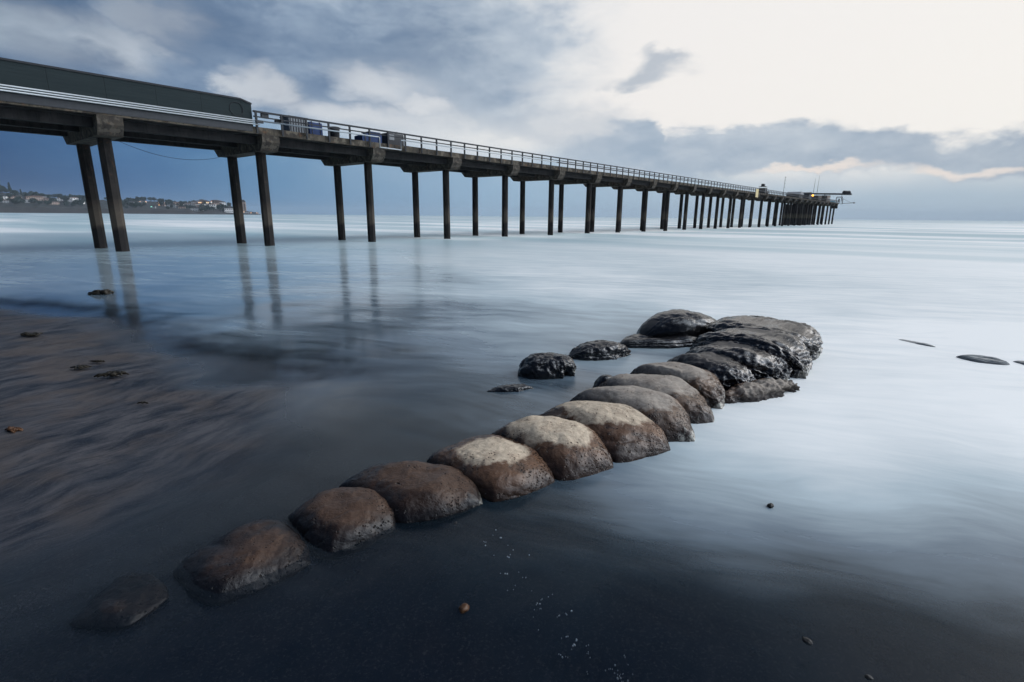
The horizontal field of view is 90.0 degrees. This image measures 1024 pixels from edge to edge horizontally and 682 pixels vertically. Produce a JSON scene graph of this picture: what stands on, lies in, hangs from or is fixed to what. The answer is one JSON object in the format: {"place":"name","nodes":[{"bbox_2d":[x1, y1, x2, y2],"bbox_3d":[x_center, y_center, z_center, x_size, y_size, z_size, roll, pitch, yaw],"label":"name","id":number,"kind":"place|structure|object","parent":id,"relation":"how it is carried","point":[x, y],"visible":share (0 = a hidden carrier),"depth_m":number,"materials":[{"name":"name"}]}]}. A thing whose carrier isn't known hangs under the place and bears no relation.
{"place":"outdoors","nodes":[
{"label":"outdoors","id":0,"kind":"place"},
{"bbox_2d":[0,193,260,214],"bbox_3d":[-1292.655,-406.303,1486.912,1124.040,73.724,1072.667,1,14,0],"label":"headland","id":1,"kind":"structure","parent":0,"point":[21,207],"depth_m":1354.67,"materials":[{"name":"grey"}]},
{"bbox_2d":[23,196,44,200],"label":"house","id":2,"kind":"structure","parent":1,"relation":"on","point":[39,198],"depth_m":1397.93,"materials":[{"name":"tile"}]},
{"bbox_2d":[224,207,232,212],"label":"house","id":3,"kind":"structure","parent":1,"relation":"on","point":[229,209],"depth_m":1534.29,"materials":[{"name":"white concrete"}]},
{"bbox_2d":[242,200,246,210],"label":"house","id":4,"kind":"structure","parent":1,"relation":"on","point":[244,204],"depth_m":1644.09,"materials":[{"name":"concrete"}]},
{"bbox_2d":[330,126,339,137],"bbox_3d":[-13.896,-16.195,40.124,0.867,1.060,0.880,11,17,38],"label":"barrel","id":5,"kind":"object","parent":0,"point":[334,134],"visible":0.43,"depth_m":39.81,"materials":[{"name":"black metal"}]},
{"bbox_2d":[381,133,403,145],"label":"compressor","id":6,"kind":"object","parent":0,"point":[394,141],"visible":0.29,"depth_m":44.69,"materials":[{"name":"metal"}]},
{"bbox_2d":[0,299,959,681],"bbox_3d":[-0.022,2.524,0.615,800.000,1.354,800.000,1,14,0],"label":"sand","id":7,"kind":"structure","parent":0,"point":[106,481],"depth_m":3.60,"materials":[{"name":"grey sand"}]},
{"bbox_2d":[5,426,22,432],"bbox_3d":[-5.376,0.949,5.516,0.210,0.054,0.097,6,15,20],"label":"kelp clump","id":8,"kind":"object","parent":7,"relation":"on","point":[13,429],"visible":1,"depth_m":5.49,"materials":[{"name":"brown plant"}]},
{"bbox_2d":[20,332,42,335],"bbox_3d":[-9.308,-0.132,9.852,0.428,0.066,0.246,-2,14,-10],"label":"kelp clump","id":9,"kind":"object","parent":7,"relation":"on","point":[30,334],"visible":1,"depth_m":9.81,"materials":[{"name":"brown plant"}]},
{"bbox_2d":[70,365,91,368],"bbox_3d":[-6.588,0.394,7.794,0.279,0.049,0.161,3,14,9],"label":"kelp clump","id":10,"kind":"object","parent":7,"relation":"on","point":[80,366],"visible":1,"depth_m":7.78,"materials":[{"name":"brown plant"}]},
{"bbox_2d":[89,359,104,361],"bbox_3d":[-6.594,0.317,8.135,0.226,0.041,0.119,-6,15,-24],"label":"kelp clump","id":11,"kind":"object","parent":7,"relation":"on","point":[98,360],"visible":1,"depth_m":8.11,"materials":[{"name":"brown plant"}]},
{"bbox_2d":[94,370,128,377],"bbox_3d":[-5.819,0.477,7.452,0.436,0.062,0.183,-2,14,-12],"label":"kelp clump","id":12,"kind":"object","parent":7,"relation":"on","point":[116,373],"visible":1,"depth_m":7.40,"materials":[{"name":"brown plant"}]},
{"bbox_2d":[69,573,168,630],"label":"boulder","id":13,"kind":"object","parent":7,"relation":"on","point":[124,602],"visible":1,"depth_m":3.12,"materials":[{"name":"grey stone"}]},
{"bbox_2d":[172,519,310,605],"bbox_3d":[-1.853,1.507,3.568,0.744,0.232,0.760,12,18,38],"label":"boulder","id":14,"kind":"object","parent":7,"relation":"on","point":[246,560],"visible":1,"depth_m":3.42,"materials":[{"name":"brown stone"}]},
{"bbox_2d":[286,487,395,560],"bbox_3d":[-1.293,1.359,4.005,0.721,0.272,0.764,-13,19,-43],"label":"boulder","id":15,"kind":"object","parent":7,"relation":"on","point":[333,524],"visible":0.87,"depth_m":3.81,"materials":[{"name":"brown stone"}]},
{"bbox_2d":[339,461,481,527],"bbox_3d":[-0.820,1.236,4.382,1.113,0.274,0.845,13,18,41],"label":"boulder","id":16,"kind":"object","parent":7,"relation":"on","point":[415,493],"visible":0.84,"depth_m":4.16,"materials":[{"name":"brown stone"}]},
{"bbox_2d":[0,57,839,251],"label":"pier","id":17,"kind":"structure","parent":7,"relation":"on","point":[83,111],"depth_m":37.05,"materials":[{"name":"concrete"}]},
{"bbox_2d":[119,141,223,159],"bbox_3d":[-22.549,-12.635,34.598,0.024,0.644,7.992,5,14,16],"label":"hanging cable","id":18,"kind":"object","parent":17,"relation":"hanging from","point":[170,157],"visible":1,"depth_m":34.07,"materials":[{"name":"black rubber"}]},
{"bbox_2d":[279,115,307,132],"bbox_3d":[-16.311,-16.015,38.405,1.300,1.375,1.536,11,17,38],"label":"storage box","id":19,"kind":"object","parent":17,"relation":"on","point":[294,128],"visible":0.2,"depth_m":37.84,"materials":[{"name":"grey paint"}]},
{"bbox_2d":[307,121,322,134],"bbox_3d":[-15.419,-16.160,39.505,1.260,1.275,1.181,11,17,38],"label":"tarped crate","id":20,"kind":"object","parent":17,"relation":"on","point":[315,131],"visible":0.3,"depth_m":39.05,"materials":[{"name":"blue plastic"}]},
{"bbox_2d":[354,131,381,142],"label":"blue bin","id":21,"kind":"object","parent":17,"relation":"on","point":[365,138],"visible":0.52,"depth_m":42.99,"materials":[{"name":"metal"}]},
{"bbox_2d":[787,192,803,197],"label":"pier hut","id":22,"kind":"object","parent":17,"relation":"on","point":[800,193],"visible":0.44,"depth_m":179.80,"materials":[{"name":"metal"}]},
{"bbox_2d":[821,195,830,201],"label":"pier hut","id":23,"kind":"object","parent":17,"relation":"on","point":[827,197],"visible":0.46,"depth_m":224.03,"materials":[{"name":"white metal"}]},
{"bbox_2d":[804,191,851,198],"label":"jib crane","id":24,"kind":"object","parent":17,"relation":"on","point":[845,193],"visible":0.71,"depth_m":184.13,"materials":[{"name":"metal"}]},
{"bbox_2d":[427,434,554,501],"bbox_3d":[-0.175,1.129,4.765,0.881,0.326,1.086,-12,18,-41],"label":"boulder","id":25,"kind":"object","parent":7,"relation":"on","point":[495,468],"visible":0.84,"depth_m":4.51,"materials":[{"name":"stone"}]},
{"bbox_2d":[487,383,533,391],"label":"rock","id":26,"kind":"object","parent":7,"relation":"on","point":[511,388],"visible":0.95,"depth_m":6.91,"materials":[{"name":"black stone"}]},
{"bbox_2d":[518,352,576,379],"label":"rock","id":27,"kind":"object","parent":7,"relation":"on","point":[544,366],"visible":0.97,"depth_m":7.46,"materials":[{"name":"black stone"}]},
{"bbox_2d":[491,415,612,480],"bbox_3d":[0.416,1.001,5.140,0.902,0.418,1.210,-10,17,-37],"label":"boulder","id":28,"kind":"object","parent":7,"relation":"on","point":[566,449],"visible":0.73,"depth_m":4.83,"materials":[{"name":"grey stone"}]},
{"bbox_2d":[568,340,630,360],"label":"rock","id":29,"kind":"object","parent":7,"relation":"on","point":[597,350],"visible":0.84,"depth_m":8.50,"materials":[{"name":"grey stone"}]},
{"bbox_2d":[592,374,612,387],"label":"rock","id":30,"kind":"object","parent":7,"relation":"on","point":[599,380],"visible":0.3,"depth_m":6.93,"materials":[{"name":"black stone"}]},
{"bbox_2d":[538,400,669,462],"bbox_3d":[1.002,0.896,5.578,1.000,0.417,1.370,-9,16,-33],"label":"boulder","id":31,"kind":"object","parent":7,"relation":"on","point":[625,433],"visible":0.62,"depth_m":5.23,"materials":[{"name":"grey stone"}]},
{"bbox_2d":[569,385,694,441],"bbox_3d":[1.469,0.771,6.019,0.876,0.447,1.596,-9,17,-34],"label":"boulder","id":32,"kind":"object","parent":7,"relation":"on","point":[667,414],"visible":0.7,"depth_m":5.67,"materials":[{"name":"grey stone"}]},
{"bbox_2d":[598,373,713,423],"bbox_3d":[1.861,0.670,6.496,0.978,0.422,1.503,-6,15,-24],"label":"boulder","id":33,"kind":"object","parent":7,"relation":"on","point":[691,400],"visible":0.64,"depth_m":6.24,"materials":[{"name":"grey stone"}]},
{"bbox_2d":[620,333,697,348],"bbox_3d":[2.888,-0.007,9.721,1.852,0.291,0.986,1,14,0],"label":"rock ledge","id":34,"kind":"object","parent":7,"relation":"on","point":[640,340],"visible":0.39,"depth_m":9.33,"materials":[{"name":"grey stone"}]},
{"bbox_2d":[636,309,716,337],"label":"boulder","id":35,"kind":"object","parent":7,"relation":"on","point":[676,322],"visible":0.52,"depth_m":9.68,"materials":[{"name":"grey stone"}]},
{"bbox_2d":[630,362,724,408],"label":"boulder","id":36,"kind":"object","parent":7,"relation":"on","point":[707,385],"visible":0.6,"depth_m":6.59,"materials":[{"name":"grey stone"}]},
{"bbox_2d":[667,352,754,390],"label":"boulder","id":37,"kind":"object","parent":7,"relation":"on","point":[728,372],"visible":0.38,"depth_m":7.11,"materials":[{"name":"black stone"}]},
{"bbox_2d":[685,341,791,380],"bbox_3d":[3.485,0.301,7.880,1.494,0.569,1.488,1,14,0],"label":"rock ledge","id":38,"kind":"object","parent":7,"relation":"on","point":[759,363],"visible":0.47,"depth_m":7.42,"materials":[{"name":"black stone"}]},
{"bbox_2d":[690,327,812,375],"bbox_3d":[3.958,0.132,8.482,1.886,0.649,1.483,13,19,42],"label":"rock ledge","id":39,"kind":"object","parent":7,"relation":"on","point":[795,346],"visible":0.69,"depth_m":8.00,"materials":[{"name":"grey stone"}]},
{"bbox_2d":[701,335,806,378],"bbox_3d":[3.716,0.197,8.141,1.810,0.592,0.473,13,19,43],"label":"rock ledge","id":40,"kind":"object","parent":7,"relation":"on","point":[796,367],"visible":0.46,"depth_m":7.80,"materials":[{"name":"grey stone"}]},
{"bbox_2d":[724,378,799,403],"bbox_3d":[3.335,0.667,6.893,1.565,0.272,0.471,-6,15,-24],"label":"rock ledge","id":41,"kind":"object","parent":7,"relation":"on","point":[759,390],"visible":0.84,"depth_m":6.71,"materials":[{"name":"grey stone"}]},
{"bbox_2d":[704,315,822,360],"bbox_3d":[4.586,-0.082,9.427,2.001,0.638,1.903,11,17,37],"label":"rock ledge","id":42,"kind":"object","parent":7,"relation":"on","point":[809,336],"visible":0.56,"depth_m":9.11,"materials":[{"name":"grey stone"}]},
{"bbox_2d":[0,213,1023,681],"bbox_3d":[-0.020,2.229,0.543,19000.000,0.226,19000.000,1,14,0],"label":"sea","id":43,"kind":"structure","parent":0,"point":[876,461],"depth_m":7.67,"materials":[{"name":"liquid"}]},
{"bbox_2d":[88,289,113,294],"bbox_3d":[-11.983,-1.425,14.842,0.722,0.164,0.402,1,14,0],"label":"kelp clump","id":44,"kind":"object","parent":43,"relation":"on","point":[101,292],"visible":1,"depth_m":14.72,"materials":[{"name":"brown plant"}]},
{"bbox_2d":[459,603,469,613],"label":"pebble","id":45,"kind":"object","parent":43,"relation":"on","point":[464,608],"visible":1,"depth_m":3.06,"materials":[{"name":"brown stone"}]},
{"bbox_2d":[483,529,632,681],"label":"foam bubbles","id":46,"kind":"object","parent":43,"relation":"on","point":[573,645],"visible":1,"depth_m":2.82},
{"bbox_2d":[802,637,812,645],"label":"pebble","id":47,"kind":"object","parent":43,"relation":"in","point":[805,640],"visible":1,"depth_m":2.85,"materials":[{"name":"stone"}]},
{"bbox_2d":[865,674,873,680],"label":"pebble","id":48,"kind":"object","parent":43,"relation":"in","point":[869,677],"visible":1,"depth_m":2.63,"materials":[{"name":"stone"}]},
{"bbox_2d":[899,339,934,346],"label":"rock","id":49,"kind":"object","parent":43,"relation":"on","point":[919,343],"visible":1,"depth_m":9.78,"materials":[{"name":"grey stone"}]},
{"bbox_2d":[956,354,1009,364],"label":"rock","id":50,"kind":"object","parent":43,"relation":"on","point":[983,359],"visible":0.99,"depth_m":8.59,"materials":[{"name":"grey stone"}]},
{"bbox_2d":[0,0,1023,220],"label":"sky","id":51,"kind":"structure","parent":0,"point":[914,109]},
{"bbox_2d":[759,184,768,193],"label":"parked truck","id":52,"kind":"object","parent":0,"point":[762,185],"visible":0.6,"depth_m":146.00,"materials":[{"name":"metal"}]}
]}

